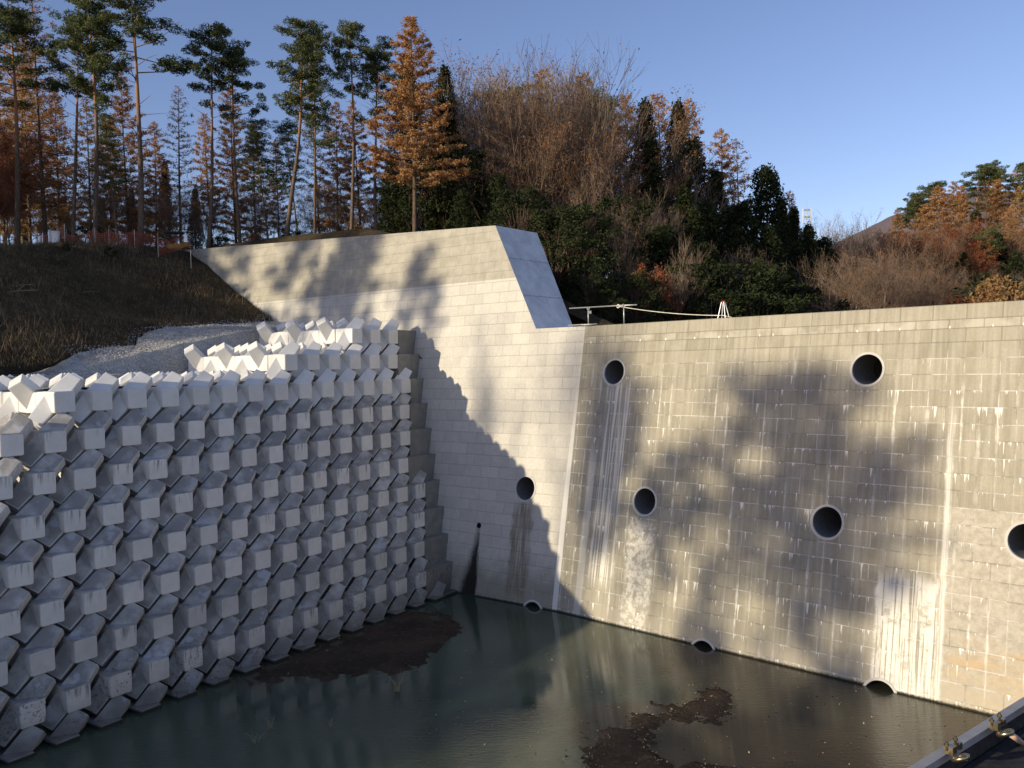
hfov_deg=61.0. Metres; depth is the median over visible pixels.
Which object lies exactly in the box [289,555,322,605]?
cross block
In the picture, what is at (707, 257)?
cypress tree
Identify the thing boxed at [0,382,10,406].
cross block
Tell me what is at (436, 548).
infill step
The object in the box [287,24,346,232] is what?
pine tree
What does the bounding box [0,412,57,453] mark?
cross block
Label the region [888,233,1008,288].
russet tree
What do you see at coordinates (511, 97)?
cedar tree
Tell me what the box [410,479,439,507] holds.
infill step
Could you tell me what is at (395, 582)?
cross block
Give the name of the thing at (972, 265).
bare tree
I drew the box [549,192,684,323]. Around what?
evergreen tree
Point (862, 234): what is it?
bare tree
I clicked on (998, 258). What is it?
cedar tree
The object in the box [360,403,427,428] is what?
infill step
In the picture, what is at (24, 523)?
cross block
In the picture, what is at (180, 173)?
larch tree
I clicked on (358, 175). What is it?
larch tree
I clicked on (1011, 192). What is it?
larch tree
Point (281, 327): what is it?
cross block
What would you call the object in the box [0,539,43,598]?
cross block
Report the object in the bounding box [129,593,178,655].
cross block
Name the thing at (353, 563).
cross block
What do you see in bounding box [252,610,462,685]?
silt bar
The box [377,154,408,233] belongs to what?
cedar tree
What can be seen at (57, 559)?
cross block
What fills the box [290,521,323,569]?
cross block
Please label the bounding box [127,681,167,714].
cross block
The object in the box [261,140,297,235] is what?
larch tree
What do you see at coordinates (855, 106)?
sky
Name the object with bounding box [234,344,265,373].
cross block
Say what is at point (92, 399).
cross block
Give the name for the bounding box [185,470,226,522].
cross block
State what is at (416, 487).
cross block
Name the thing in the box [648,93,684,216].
larch tree
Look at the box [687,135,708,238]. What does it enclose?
cedar tree
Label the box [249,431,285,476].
cross block
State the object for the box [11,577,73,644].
cross block
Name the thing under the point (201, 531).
cross block
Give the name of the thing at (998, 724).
scaffold clamp
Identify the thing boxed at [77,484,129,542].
cross block
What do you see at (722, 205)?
bare tree
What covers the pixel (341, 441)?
cross block
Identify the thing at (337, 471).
cross block
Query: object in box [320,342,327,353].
cross block
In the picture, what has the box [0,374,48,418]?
cross block
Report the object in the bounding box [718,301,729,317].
trestle
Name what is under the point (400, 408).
cross block
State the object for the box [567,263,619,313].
evergreen tree
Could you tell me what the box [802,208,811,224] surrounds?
radio mast
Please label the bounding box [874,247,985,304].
bare tree
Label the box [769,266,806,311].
cypress tree
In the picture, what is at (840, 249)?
bare tree
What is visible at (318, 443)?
cross block
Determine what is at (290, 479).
cross block
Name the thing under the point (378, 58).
pine tree
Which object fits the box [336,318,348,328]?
cross block
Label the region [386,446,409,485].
cross block
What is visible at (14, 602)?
cross block
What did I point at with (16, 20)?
pine tree
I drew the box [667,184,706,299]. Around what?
cedar tree
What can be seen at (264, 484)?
cross block
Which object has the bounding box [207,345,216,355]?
cross block
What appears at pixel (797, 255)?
cedar tree
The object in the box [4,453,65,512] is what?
cross block
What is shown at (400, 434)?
cross block
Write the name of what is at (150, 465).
cross block
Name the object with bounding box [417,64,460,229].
cedar tree
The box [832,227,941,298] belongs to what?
bare tree
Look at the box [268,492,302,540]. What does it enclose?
cross block
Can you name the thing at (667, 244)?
cypress tree
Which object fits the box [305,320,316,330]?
cross block
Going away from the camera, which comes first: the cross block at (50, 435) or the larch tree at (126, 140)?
the cross block at (50, 435)
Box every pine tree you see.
[0,0,66,244]
[35,9,110,241]
[46,0,130,241]
[82,0,191,243]
[86,108,130,243]
[172,21,248,247]
[198,39,268,242]
[230,117,281,238]
[259,117,313,230]
[265,16,330,235]
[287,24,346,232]
[320,18,380,228]
[342,35,402,229]
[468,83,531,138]
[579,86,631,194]
[889,195,934,235]
[894,189,936,230]
[916,180,951,219]
[951,165,1005,216]
[967,160,1007,222]
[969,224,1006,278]
[975,164,1019,224]
[1005,162,1023,264]
[1012,167,1023,202]
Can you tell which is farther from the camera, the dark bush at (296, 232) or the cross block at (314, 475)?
the dark bush at (296, 232)
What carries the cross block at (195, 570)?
on the cross block at (189, 612)
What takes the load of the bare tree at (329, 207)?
on the hillside ground at (575, 315)
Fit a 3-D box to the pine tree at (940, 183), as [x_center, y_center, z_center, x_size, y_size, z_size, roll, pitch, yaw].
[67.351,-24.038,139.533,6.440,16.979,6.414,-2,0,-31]
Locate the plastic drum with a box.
[48,228,59,242]
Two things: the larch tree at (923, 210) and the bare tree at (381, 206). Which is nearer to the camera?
the bare tree at (381, 206)
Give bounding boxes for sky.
[0,0,1023,272]
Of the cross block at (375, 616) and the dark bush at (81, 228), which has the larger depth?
the dark bush at (81, 228)
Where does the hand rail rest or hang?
on the concrete dam
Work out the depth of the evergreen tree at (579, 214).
48.99 m
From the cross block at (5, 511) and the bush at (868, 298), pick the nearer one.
the cross block at (5, 511)
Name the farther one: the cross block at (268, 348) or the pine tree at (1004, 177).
the pine tree at (1004, 177)
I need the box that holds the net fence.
[35,224,190,256]
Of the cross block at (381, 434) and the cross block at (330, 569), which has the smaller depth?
the cross block at (330, 569)
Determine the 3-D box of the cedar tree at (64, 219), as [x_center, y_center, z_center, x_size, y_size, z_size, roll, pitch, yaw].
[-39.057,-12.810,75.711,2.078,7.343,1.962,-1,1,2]
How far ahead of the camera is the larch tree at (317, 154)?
69.63 m
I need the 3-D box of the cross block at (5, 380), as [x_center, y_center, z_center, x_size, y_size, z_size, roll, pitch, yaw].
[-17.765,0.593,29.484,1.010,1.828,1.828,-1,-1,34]
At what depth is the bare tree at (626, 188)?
64.22 m
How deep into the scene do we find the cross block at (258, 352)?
35.67 m
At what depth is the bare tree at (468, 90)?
70.22 m
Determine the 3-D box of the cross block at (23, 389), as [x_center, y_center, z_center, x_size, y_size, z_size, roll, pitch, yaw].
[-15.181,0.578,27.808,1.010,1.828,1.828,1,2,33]
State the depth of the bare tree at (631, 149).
66.56 m
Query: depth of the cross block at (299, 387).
35.39 m
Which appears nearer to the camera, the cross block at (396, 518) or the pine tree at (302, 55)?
the cross block at (396, 518)
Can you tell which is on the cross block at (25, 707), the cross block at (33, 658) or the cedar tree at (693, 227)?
the cross block at (33, 658)
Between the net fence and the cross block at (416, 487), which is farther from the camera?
the net fence
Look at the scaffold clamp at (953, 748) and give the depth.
5.66 m
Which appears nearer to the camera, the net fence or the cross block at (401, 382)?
the cross block at (401, 382)
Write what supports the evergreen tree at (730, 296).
on the hillside ground at (575, 315)
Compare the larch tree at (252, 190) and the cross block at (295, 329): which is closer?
the cross block at (295, 329)
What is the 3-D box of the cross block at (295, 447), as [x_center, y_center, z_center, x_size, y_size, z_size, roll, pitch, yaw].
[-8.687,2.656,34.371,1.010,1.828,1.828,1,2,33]
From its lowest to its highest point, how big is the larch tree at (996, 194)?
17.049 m
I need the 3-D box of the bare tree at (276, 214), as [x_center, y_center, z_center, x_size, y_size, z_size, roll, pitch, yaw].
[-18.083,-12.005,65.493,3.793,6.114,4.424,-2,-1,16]
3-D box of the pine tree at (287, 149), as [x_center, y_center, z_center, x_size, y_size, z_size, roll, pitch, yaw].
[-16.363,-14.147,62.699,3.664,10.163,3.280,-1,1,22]
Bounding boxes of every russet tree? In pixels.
[0,116,53,242]
[0,157,40,242]
[0,178,30,244]
[867,216,998,296]
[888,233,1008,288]
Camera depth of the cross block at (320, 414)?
35.76 m
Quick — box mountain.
[836,191,1023,264]
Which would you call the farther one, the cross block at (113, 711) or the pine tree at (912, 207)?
the pine tree at (912, 207)
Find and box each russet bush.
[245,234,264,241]
[622,262,684,322]
[941,290,1009,304]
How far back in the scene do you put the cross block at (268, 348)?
38.72 m
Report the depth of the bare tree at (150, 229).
69.96 m
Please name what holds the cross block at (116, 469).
on the cross block at (104, 511)
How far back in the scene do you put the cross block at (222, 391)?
32.21 m
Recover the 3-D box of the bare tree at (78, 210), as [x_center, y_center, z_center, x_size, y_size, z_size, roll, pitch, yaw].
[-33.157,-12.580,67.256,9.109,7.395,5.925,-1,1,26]
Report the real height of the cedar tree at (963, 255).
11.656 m
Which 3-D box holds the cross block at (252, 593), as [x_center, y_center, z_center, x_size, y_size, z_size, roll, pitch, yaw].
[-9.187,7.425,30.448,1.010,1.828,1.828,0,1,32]
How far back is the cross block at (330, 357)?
37.38 m
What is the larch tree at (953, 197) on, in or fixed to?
on the hillside ground at (575, 315)
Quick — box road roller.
[161,231,189,249]
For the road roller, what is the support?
on the hillside ground at (575, 315)
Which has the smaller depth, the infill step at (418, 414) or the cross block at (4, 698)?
the cross block at (4, 698)
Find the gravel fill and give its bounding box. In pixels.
[0,321,280,390]
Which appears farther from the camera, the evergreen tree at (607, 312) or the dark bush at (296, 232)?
the dark bush at (296, 232)
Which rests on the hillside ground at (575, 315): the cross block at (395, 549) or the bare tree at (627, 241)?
the bare tree at (627, 241)
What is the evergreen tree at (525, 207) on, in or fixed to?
on the hillside ground at (575, 315)
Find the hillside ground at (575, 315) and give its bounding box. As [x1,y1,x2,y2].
[0,229,1013,386]
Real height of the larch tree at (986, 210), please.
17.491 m
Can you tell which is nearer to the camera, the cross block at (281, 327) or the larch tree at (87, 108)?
the cross block at (281, 327)
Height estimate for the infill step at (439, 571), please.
1.200 m
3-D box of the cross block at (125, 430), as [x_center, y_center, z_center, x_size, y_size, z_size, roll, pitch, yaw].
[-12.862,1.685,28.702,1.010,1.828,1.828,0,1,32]
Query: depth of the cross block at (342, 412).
36.81 m
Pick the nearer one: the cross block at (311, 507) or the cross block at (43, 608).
the cross block at (43, 608)
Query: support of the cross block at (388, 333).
on the cross block at (388, 358)
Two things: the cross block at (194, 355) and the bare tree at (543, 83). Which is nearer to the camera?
the cross block at (194, 355)
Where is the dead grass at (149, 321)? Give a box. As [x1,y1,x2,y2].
[0,240,271,368]
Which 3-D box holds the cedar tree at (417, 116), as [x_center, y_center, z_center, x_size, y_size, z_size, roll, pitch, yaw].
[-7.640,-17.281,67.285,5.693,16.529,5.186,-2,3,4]
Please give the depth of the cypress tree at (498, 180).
54.58 m
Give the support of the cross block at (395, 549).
on the cross block at (395, 582)
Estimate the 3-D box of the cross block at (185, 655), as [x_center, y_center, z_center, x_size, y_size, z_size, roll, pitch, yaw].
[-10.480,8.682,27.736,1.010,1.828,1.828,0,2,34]
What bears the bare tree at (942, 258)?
on the hillside ground at (575, 315)
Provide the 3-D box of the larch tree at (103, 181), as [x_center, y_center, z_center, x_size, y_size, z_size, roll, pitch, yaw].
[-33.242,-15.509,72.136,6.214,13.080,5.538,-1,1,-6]
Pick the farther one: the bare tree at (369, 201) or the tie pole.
the bare tree at (369, 201)
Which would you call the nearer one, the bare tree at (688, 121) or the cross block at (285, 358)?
the cross block at (285, 358)
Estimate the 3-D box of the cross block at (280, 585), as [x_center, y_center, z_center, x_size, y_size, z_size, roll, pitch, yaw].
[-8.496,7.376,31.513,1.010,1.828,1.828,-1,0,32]
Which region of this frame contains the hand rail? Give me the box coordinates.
[568,304,636,326]
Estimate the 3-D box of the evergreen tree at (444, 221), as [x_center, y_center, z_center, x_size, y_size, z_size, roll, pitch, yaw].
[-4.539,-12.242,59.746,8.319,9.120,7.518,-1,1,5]
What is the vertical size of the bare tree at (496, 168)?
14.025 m
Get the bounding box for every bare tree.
[20,193,78,242]
[27,178,137,237]
[79,183,134,242]
[100,195,165,242]
[120,176,192,245]
[144,186,195,243]
[149,170,231,248]
[186,194,251,245]
[231,185,268,240]
[236,188,302,237]
[262,181,330,233]
[297,176,350,232]
[316,186,371,231]
[325,181,389,230]
[355,65,681,225]
[362,57,729,234]
[362,188,422,230]
[377,55,594,219]
[390,48,706,219]
[418,35,585,231]
[420,108,561,262]
[438,31,649,226]
[456,52,589,224]
[459,87,641,235]
[477,79,658,254]
[490,33,662,311]
[491,57,707,255]
[493,50,632,248]
[522,107,700,281]
[547,157,657,319]
[548,150,748,269]
[603,178,687,272]
[626,233,715,319]
[712,244,786,303]
[787,248,889,312]
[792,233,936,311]
[799,223,912,309]
[800,217,877,273]
[805,208,928,263]
[817,237,974,311]
[819,208,887,259]
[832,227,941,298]
[837,229,971,300]
[839,252,975,307]
[840,211,987,263]
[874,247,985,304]
[896,248,1023,304]
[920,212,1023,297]
[928,238,1021,292]
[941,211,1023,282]
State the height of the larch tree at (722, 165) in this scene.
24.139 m
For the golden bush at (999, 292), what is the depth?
56.96 m
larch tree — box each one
[0,0,94,241]
[0,14,82,243]
[0,67,55,243]
[0,69,69,242]
[33,90,85,240]
[49,98,137,244]
[77,72,184,242]
[77,119,137,243]
[130,121,187,245]
[144,85,213,242]
[191,113,227,238]
[196,85,272,242]
[224,123,285,242]
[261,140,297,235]
[291,103,348,234]
[307,100,373,232]
[324,100,383,229]
[352,15,476,231]
[362,133,396,227]
[525,68,553,111]
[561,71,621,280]
[599,93,668,304]
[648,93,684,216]
[676,98,709,192]
[693,128,753,236]
[719,138,769,251]
[784,190,801,236]
[883,210,908,261]
[910,204,932,245]
[911,185,956,304]
[939,181,973,232]
[952,185,972,246]
[966,181,1002,234]
[982,178,1011,256]
[997,169,1023,242]
[997,205,1023,280]
[999,184,1023,274]
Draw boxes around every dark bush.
[61,242,69,249]
[62,225,112,244]
[102,247,119,257]
[202,233,228,246]
[278,228,303,236]
[947,268,1023,304]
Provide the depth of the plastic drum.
50.59 m
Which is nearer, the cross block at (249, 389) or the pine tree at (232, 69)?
the cross block at (249, 389)
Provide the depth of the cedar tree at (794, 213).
85.70 m
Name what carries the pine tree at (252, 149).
on the hillside ground at (575, 315)
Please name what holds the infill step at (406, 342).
on the infill step at (410, 362)
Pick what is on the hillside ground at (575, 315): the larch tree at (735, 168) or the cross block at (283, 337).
the larch tree at (735, 168)
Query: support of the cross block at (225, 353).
on the cross block
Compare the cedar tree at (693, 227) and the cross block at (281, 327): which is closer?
the cross block at (281, 327)
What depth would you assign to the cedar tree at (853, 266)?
79.63 m
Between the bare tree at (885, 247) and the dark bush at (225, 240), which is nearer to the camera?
the dark bush at (225, 240)
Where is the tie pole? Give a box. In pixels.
[1009,733,1023,745]
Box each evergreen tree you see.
[376,169,450,232]
[385,138,498,232]
[411,156,523,230]
[477,183,562,258]
[529,201,624,323]
[531,203,598,297]
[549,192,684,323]
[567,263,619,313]
[585,281,631,323]
[599,269,669,323]
[617,260,737,322]
[672,288,759,319]
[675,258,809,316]
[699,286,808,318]
[738,274,850,315]
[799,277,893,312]
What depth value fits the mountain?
3224.65 m
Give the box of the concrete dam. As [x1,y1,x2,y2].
[185,225,1023,715]
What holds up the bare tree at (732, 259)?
on the hillside ground at (575, 315)
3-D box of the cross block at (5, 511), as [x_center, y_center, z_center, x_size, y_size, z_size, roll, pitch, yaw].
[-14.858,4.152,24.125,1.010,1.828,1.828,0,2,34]
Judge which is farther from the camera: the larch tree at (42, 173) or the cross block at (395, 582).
the larch tree at (42, 173)
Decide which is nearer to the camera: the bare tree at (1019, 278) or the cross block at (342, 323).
the cross block at (342, 323)
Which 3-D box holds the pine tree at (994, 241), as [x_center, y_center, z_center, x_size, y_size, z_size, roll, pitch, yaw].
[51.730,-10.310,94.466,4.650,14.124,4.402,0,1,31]
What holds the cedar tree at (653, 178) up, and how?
on the hillside ground at (575, 315)
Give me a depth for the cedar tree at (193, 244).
79.65 m
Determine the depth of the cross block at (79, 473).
26.63 m
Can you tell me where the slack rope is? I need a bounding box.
[617,304,730,317]
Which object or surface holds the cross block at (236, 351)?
on the gravel fill
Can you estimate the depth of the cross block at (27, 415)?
27.98 m
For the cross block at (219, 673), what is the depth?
28.13 m
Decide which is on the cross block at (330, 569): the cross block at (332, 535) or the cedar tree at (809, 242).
the cross block at (332, 535)
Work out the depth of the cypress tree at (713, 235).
65.20 m
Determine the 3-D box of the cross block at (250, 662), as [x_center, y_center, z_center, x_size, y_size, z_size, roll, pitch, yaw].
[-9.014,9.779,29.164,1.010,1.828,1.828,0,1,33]
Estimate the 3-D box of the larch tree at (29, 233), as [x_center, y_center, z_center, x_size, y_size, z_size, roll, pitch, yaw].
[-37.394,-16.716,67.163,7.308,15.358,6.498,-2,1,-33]
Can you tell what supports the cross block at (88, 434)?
on the cross block at (79, 473)
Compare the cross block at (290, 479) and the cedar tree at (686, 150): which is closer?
the cross block at (290, 479)
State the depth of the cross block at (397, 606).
35.56 m
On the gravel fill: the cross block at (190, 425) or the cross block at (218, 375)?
the cross block at (218, 375)
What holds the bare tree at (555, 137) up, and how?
on the hillside ground at (575, 315)
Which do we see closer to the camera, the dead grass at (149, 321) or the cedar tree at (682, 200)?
the dead grass at (149, 321)
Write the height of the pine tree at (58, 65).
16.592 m
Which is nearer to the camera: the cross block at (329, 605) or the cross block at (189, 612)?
the cross block at (189, 612)
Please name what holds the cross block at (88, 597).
on the cross block at (76, 645)
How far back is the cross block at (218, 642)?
28.46 m
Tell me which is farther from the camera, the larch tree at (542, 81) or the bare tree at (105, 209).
the larch tree at (542, 81)
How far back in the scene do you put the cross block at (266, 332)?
41.72 m
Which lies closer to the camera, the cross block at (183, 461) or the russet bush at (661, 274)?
the cross block at (183, 461)
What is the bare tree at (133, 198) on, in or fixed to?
on the hillside ground at (575, 315)
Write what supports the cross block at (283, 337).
on the cross block
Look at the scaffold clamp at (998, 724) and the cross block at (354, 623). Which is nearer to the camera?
the scaffold clamp at (998, 724)
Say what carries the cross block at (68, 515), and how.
on the cross block at (57, 559)
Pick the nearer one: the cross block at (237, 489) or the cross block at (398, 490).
the cross block at (237, 489)
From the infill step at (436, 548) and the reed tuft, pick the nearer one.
the reed tuft
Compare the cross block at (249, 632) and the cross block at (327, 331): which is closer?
the cross block at (249, 632)
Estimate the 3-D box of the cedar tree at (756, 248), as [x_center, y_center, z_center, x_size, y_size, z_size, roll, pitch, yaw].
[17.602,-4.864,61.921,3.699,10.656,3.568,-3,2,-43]
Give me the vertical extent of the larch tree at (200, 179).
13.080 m
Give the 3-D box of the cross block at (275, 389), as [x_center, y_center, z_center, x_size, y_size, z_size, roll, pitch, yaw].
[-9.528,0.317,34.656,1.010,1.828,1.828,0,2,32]
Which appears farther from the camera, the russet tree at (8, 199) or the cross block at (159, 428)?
the russet tree at (8, 199)
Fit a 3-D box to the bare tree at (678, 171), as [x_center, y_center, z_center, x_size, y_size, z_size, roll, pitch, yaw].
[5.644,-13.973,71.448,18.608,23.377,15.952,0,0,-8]
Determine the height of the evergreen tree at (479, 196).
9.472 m
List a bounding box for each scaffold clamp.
[944,735,969,762]
[989,712,1014,737]
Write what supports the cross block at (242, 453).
on the cross block at (237, 489)
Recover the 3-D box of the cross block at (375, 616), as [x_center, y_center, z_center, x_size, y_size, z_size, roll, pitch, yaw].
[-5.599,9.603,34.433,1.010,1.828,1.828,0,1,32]
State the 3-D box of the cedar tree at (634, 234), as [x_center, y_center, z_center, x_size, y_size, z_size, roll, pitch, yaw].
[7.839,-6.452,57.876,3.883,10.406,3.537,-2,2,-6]
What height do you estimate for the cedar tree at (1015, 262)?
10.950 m
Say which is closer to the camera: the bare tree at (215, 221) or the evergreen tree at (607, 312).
the evergreen tree at (607, 312)
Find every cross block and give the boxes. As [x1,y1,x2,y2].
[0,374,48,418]
[0,375,11,387]
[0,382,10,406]
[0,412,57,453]
[0,413,33,459]
[0,456,23,499]
[0,494,53,558]
[0,502,10,525]
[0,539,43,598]
[0,587,31,637]
[0,636,18,686]
[0,673,55,748]
[0,691,9,711]
[0,725,45,765]
[1,624,63,695]
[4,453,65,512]
[8,374,44,412]
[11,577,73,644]
[17,412,74,469]
[20,413,30,417]
[24,532,83,595]
[28,372,82,429]
[36,488,93,550]
[37,374,49,387]
[39,660,98,731]
[42,710,88,746]
[46,613,104,681]
[48,449,103,506]
[49,373,86,389]
[57,567,114,632]
[58,410,111,465]
[67,524,122,586]
[68,372,118,426]
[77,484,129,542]
[83,647,138,715]
[85,373,120,388]
[86,695,130,729]
[88,445,139,500]
[89,602,143,667]
[97,560,149,621]
[98,408,146,461]
[106,371,152,424]
[107,518,158,577]
[116,479,165,535]
[120,372,155,387]
[123,635,174,700]
[125,442,172,495]
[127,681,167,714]
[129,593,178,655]
[133,406,179,457]
[136,551,184,610]
[141,371,183,421]
[143,513,191,568]
[152,371,167,386]
[152,475,197,528]
[159,439,203,490]
[159,625,207,687]
[165,668,202,699]
[166,405,209,453]
[168,584,211,643]
[171,545,215,601]
[173,370,213,419]
[178,507,221,560]
[183,371,197,385]
[184,344,205,372]
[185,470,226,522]
[191,436,233,485]
[195,616,239,674]
[198,403,237,450]
[199,576,242,633]
[200,657,234,686]
[203,344,234,372]
[203,370,240,417]
[203,538,246,592]
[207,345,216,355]
[210,501,251,553]
[212,370,224,384]
[215,342,236,371]
[216,466,255,516]
[221,433,259,481]
[227,401,263,447]
[227,607,268,663]
[231,369,266,415]
[232,646,265,674]
[233,569,270,623]
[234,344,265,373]
[234,345,240,354]
[235,532,274,584]
[238,497,278,546]
[239,343,249,355]
[239,370,265,383]
[246,463,281,511]
[247,341,269,372]
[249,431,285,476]
[255,400,289,444]
[256,321,274,345]
[257,369,290,413]
[258,598,295,652]
[262,561,297,614]
[262,636,292,662]
[264,526,299,576]
[265,343,272,352]
[266,341,300,381]
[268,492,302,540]
[271,341,288,371]
[272,460,306,506]
[273,324,301,344]
[276,321,285,331]
[276,429,310,473]
[281,398,312,441]
[283,369,314,411]
[285,319,303,343]
[286,590,320,642]
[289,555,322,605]
[290,341,321,380]
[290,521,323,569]
[290,627,318,652]
[293,488,326,534]
[296,456,328,501]
[299,342,311,370]
[301,426,332,469]
[304,322,331,345]
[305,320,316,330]
[305,397,334,439]
[308,368,336,409]
[312,341,342,381]
[313,582,344,633]
[314,549,345,597]
[316,317,335,345]
[316,516,346,562]
[316,618,343,642]
[319,483,349,529]
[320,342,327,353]
[321,453,351,497]
[325,424,353,465]
[327,396,355,436]
[330,367,355,408]
[334,343,362,379]
[336,317,364,353]
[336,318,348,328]
[338,575,367,624]
[339,543,367,587]
[340,511,367,556]
[340,610,366,632]
[341,480,369,523]
[344,451,371,492]
[345,422,374,462]
[349,368,376,406]
[349,395,374,434]
[354,343,381,379]
[359,318,381,353]
[361,507,388,550]
[361,537,388,579]
[361,569,387,613]
[363,476,390,519]
[363,602,387,624]
[364,448,391,488]
[368,420,392,459]
[369,394,392,431]
[370,367,393,405]
[373,344,399,378]
[378,318,399,353]
[382,563,408,605]
[383,473,409,514]
[383,502,407,544]
[383,532,407,575]
[385,595,408,615]
[386,418,411,457]
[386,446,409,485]
[387,393,410,430]
[389,367,411,403]
[395,527,425,566]
[402,470,426,509]
[402,498,425,535]
[402,556,427,597]
[406,588,427,608]
[425,581,445,601]
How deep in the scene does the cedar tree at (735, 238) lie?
63.84 m
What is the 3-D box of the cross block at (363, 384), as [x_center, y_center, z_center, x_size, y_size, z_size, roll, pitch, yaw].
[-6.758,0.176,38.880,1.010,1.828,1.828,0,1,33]
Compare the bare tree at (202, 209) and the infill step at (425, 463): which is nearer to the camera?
the infill step at (425, 463)
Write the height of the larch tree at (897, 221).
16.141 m
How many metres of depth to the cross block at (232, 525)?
30.47 m
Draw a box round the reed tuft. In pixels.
[389,670,403,691]
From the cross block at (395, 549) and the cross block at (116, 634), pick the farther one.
the cross block at (395, 549)
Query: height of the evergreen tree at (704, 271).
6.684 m
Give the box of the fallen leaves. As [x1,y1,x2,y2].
[288,626,964,767]
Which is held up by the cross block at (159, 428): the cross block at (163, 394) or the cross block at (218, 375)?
the cross block at (163, 394)
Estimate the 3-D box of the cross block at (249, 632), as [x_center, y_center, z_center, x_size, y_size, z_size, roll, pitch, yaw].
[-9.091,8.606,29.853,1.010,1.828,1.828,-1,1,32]
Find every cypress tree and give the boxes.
[425,96,473,229]
[449,187,474,228]
[484,173,516,228]
[646,222,693,319]
[682,241,729,319]
[693,199,733,279]
[724,199,763,262]
[738,260,780,315]
[746,163,792,266]
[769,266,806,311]
[811,235,842,305]
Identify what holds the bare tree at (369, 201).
on the hillside ground at (575, 315)
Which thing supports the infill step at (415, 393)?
on the infill step at (418, 414)
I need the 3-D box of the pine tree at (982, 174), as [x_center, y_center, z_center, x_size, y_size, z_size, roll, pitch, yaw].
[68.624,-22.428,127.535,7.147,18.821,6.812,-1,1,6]
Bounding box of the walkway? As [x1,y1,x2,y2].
[908,697,1023,767]
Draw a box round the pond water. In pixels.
[0,593,990,767]
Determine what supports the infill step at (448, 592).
in the pond water
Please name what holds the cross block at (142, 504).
on the cross block at (135, 544)
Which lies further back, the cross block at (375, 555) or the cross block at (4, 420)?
the cross block at (375, 555)
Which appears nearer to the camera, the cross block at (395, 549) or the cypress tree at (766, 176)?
the cross block at (395, 549)
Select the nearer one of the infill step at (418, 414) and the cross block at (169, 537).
the cross block at (169, 537)
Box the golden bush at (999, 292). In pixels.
[963,273,1023,302]
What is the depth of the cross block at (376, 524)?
36.14 m
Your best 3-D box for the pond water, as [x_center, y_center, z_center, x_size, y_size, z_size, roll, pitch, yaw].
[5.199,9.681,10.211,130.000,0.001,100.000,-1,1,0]
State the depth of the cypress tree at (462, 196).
53.59 m
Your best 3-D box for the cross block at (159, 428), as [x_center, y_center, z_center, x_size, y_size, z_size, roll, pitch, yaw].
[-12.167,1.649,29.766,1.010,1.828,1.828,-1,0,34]
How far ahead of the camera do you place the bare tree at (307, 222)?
68.70 m
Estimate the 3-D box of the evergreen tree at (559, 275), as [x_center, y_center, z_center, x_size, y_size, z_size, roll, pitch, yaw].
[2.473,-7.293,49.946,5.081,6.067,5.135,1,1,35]
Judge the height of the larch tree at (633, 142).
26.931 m
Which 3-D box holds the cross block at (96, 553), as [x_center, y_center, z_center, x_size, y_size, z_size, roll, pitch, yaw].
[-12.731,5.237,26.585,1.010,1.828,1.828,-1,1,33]
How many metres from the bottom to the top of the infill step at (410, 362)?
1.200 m
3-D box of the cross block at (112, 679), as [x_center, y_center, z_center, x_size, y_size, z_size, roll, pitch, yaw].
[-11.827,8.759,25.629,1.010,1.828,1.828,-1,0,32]
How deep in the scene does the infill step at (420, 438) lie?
40.25 m
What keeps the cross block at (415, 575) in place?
on the cross block at (417, 599)
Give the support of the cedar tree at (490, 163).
on the hillside ground at (575, 315)
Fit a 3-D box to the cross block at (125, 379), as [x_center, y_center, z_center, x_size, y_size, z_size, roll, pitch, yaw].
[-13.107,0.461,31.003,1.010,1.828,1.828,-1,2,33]
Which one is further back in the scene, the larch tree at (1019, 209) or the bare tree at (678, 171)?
the larch tree at (1019, 209)
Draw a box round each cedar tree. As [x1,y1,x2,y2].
[61,199,69,238]
[125,187,137,245]
[154,161,173,247]
[187,188,204,248]
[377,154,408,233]
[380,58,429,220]
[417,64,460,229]
[477,139,499,225]
[503,87,518,148]
[615,209,647,300]
[620,96,661,268]
[639,135,669,268]
[661,97,701,240]
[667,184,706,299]
[678,204,704,285]
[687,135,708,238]
[703,166,734,275]
[718,224,750,294]
[744,241,775,300]
[759,223,787,266]
[770,201,796,278]
[784,240,816,309]
[785,203,801,274]
[798,221,830,311]
[843,265,860,310]
[916,276,932,305]
[949,251,977,300]
[968,208,986,270]
[986,233,1012,281]
[1002,250,1023,287]
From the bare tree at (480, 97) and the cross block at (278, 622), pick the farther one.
the bare tree at (480, 97)
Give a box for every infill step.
[358,428,431,455]
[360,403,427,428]
[383,330,415,353]
[390,354,419,378]
[392,453,435,482]
[406,378,423,402]
[408,506,443,536]
[408,533,447,566]
[408,560,452,596]
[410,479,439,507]
[443,589,457,596]
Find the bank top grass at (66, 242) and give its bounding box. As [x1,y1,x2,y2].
[0,238,195,249]
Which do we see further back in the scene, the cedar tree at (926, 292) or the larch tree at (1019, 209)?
the larch tree at (1019, 209)
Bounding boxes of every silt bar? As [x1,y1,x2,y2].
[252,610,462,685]
[565,687,792,767]

